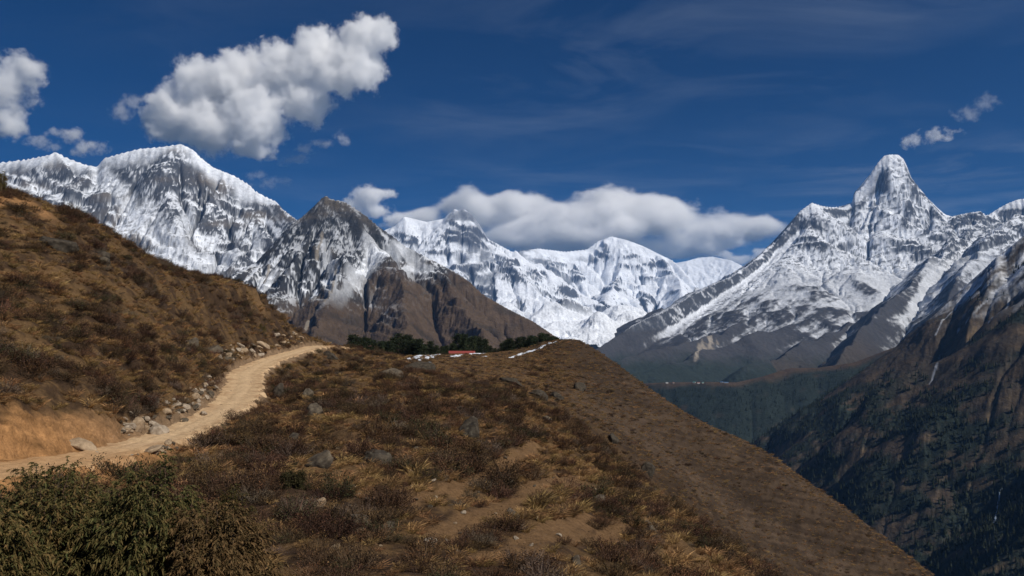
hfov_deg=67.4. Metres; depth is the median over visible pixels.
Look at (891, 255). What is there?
mountain
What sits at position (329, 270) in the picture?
mountain
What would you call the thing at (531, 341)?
pine tree
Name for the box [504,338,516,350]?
pine tree
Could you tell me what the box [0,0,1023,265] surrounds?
sky
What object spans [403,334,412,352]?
pine tree
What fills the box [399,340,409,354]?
pine tree
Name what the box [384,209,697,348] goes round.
mountain
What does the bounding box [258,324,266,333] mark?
skyline shrub
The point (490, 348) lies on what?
pine tree
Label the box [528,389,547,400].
boulder
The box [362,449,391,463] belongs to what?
boulder
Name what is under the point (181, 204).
mountain
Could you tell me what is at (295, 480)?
juniper shrub
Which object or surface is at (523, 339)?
pine tree
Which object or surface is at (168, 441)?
stone
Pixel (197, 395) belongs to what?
stone
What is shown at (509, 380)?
boulder
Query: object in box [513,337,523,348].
pine tree
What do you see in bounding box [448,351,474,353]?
lodge
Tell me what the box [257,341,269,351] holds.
stone
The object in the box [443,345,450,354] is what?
pine tree
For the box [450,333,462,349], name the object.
pine tree
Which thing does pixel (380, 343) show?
pine tree
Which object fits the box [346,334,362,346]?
pine tree
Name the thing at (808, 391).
hillside
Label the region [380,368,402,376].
boulder
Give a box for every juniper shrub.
[0,456,118,575]
[0,497,51,575]
[62,449,212,575]
[152,498,296,575]
[210,483,257,527]
[278,468,315,489]
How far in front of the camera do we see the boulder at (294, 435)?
37.87 m
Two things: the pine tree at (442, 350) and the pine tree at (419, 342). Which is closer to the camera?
the pine tree at (419, 342)
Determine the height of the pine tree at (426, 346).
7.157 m
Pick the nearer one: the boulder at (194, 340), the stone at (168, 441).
the stone at (168, 441)
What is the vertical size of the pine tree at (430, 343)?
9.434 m
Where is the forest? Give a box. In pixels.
[649,260,1023,575]
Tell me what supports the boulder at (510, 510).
on the hillside at (26, 430)
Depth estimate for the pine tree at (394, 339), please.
373.88 m
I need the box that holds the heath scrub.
[0,183,930,575]
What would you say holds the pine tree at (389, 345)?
on the hillside at (26, 430)
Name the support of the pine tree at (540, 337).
on the hillside at (26, 430)
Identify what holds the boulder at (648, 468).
on the hillside at (26, 430)
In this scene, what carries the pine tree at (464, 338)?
on the hillside at (26, 430)
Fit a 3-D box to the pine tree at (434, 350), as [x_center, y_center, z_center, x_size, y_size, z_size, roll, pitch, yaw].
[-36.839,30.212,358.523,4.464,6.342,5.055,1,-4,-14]
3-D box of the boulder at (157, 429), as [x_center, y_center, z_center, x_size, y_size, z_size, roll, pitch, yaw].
[-18.976,7.814,41.232,1.055,0.965,1.018,8,-12,-22]
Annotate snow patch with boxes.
[509,342,553,357]
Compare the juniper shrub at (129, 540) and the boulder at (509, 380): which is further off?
the boulder at (509, 380)
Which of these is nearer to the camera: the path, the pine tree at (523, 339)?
the path
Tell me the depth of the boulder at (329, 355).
126.12 m
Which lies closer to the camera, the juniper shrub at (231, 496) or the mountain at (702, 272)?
the juniper shrub at (231, 496)
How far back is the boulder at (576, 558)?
19.44 m
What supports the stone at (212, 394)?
on the path
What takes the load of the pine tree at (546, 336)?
on the hillside at (26, 430)
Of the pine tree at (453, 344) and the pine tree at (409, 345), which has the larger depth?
the pine tree at (453, 344)
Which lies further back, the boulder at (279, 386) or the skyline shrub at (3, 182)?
the skyline shrub at (3, 182)
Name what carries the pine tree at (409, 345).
on the hillside at (26, 430)
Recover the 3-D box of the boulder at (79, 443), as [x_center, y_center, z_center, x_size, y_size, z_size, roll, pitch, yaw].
[-18.675,6.863,33.370,1.464,0.605,0.887,36,-19,-29]
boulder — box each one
[39,236,79,253]
[69,437,96,450]
[95,250,110,258]
[99,257,110,265]
[131,416,144,432]
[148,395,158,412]
[148,424,169,434]
[186,337,198,346]
[208,345,223,353]
[273,383,284,396]
[290,432,298,443]
[302,388,313,396]
[304,450,333,468]
[305,403,322,414]
[323,351,337,359]
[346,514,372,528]
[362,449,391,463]
[379,521,395,530]
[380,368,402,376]
[403,361,435,370]
[459,416,479,441]
[499,377,521,386]
[507,507,519,519]
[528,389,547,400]
[549,392,563,399]
[571,555,580,566]
[573,382,585,391]
[594,494,605,502]
[608,433,618,443]
[641,462,654,477]
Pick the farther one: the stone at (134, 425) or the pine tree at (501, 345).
the pine tree at (501, 345)
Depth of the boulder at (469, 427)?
42.28 m
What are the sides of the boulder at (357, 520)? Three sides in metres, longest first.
0.715 x 0.703 x 0.559 m
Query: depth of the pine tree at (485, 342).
380.84 m
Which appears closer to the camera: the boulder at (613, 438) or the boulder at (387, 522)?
the boulder at (387, 522)
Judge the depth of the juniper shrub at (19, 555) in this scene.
9.33 m
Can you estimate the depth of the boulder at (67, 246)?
63.59 m
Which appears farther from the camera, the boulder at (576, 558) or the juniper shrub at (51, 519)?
the boulder at (576, 558)
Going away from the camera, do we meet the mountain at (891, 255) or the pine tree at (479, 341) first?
the pine tree at (479, 341)
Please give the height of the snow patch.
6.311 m
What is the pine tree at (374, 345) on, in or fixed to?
on the hillside at (26, 430)
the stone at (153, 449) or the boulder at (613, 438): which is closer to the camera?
the stone at (153, 449)
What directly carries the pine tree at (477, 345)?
on the hillside at (26, 430)
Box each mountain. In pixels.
[0,144,295,277]
[231,196,553,352]
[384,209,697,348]
[595,154,1023,382]
[676,257,741,288]
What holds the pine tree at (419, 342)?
on the hillside at (26, 430)
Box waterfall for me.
[993,488,1001,522]
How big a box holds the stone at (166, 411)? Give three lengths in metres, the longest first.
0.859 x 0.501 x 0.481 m
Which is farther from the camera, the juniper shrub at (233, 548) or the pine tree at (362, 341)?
the pine tree at (362, 341)
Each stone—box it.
[125,423,136,429]
[144,445,161,452]
[148,421,158,425]
[163,407,171,414]
[164,439,171,444]
[183,403,190,409]
[192,393,199,399]
[209,391,214,398]
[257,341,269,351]
[316,497,325,506]
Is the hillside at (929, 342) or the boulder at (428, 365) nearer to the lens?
the boulder at (428, 365)
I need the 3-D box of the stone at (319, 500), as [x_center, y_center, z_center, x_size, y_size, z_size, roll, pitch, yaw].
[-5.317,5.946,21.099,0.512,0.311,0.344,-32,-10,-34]
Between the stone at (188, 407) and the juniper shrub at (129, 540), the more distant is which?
the stone at (188, 407)
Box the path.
[0,345,347,481]
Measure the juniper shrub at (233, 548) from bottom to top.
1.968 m
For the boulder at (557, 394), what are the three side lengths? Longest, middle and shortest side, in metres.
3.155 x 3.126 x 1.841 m
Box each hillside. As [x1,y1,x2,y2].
[0,192,933,575]
[644,347,894,442]
[750,236,1023,575]
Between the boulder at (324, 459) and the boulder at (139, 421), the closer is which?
the boulder at (324, 459)
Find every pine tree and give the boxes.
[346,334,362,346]
[356,337,366,348]
[360,336,375,351]
[370,341,378,351]
[378,341,384,351]
[385,341,394,353]
[388,336,400,352]
[393,333,408,354]
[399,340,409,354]
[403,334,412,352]
[405,340,415,354]
[412,338,427,354]
[422,344,428,354]
[426,340,434,354]
[430,346,437,354]
[438,346,445,353]
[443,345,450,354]
[449,342,458,350]
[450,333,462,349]
[455,333,472,350]
[468,335,477,352]
[471,339,480,352]
[474,335,485,352]
[480,338,489,352]
[486,345,493,352]
[497,343,505,351]
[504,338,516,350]
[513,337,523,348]
[520,336,526,346]
[527,335,536,346]
[536,333,546,342]
[541,332,549,340]
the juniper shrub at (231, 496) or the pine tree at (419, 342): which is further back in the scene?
the pine tree at (419, 342)
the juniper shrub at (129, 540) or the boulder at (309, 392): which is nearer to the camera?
the juniper shrub at (129, 540)
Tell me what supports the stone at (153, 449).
on the path
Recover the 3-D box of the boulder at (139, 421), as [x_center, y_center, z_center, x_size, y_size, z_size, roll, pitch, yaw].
[-19.762,7.285,40.390,0.791,1.066,0.876,15,-16,-28]
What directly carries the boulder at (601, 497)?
on the hillside at (26, 430)
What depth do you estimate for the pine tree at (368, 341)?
361.78 m
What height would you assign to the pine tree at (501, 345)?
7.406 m
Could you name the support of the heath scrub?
on the hillside at (26, 430)
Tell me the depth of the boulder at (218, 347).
82.55 m
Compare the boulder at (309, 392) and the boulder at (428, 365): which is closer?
the boulder at (309, 392)
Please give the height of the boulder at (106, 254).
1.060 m
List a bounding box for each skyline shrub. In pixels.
[0,171,8,190]
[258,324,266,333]
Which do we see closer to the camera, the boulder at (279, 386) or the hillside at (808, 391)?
the boulder at (279, 386)
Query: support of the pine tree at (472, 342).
on the hillside at (26, 430)
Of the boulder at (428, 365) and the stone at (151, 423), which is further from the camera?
the boulder at (428, 365)
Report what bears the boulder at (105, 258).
on the hillside at (26, 430)
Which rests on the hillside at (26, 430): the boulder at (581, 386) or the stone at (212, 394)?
the boulder at (581, 386)
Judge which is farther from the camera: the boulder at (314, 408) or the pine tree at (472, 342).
the pine tree at (472, 342)

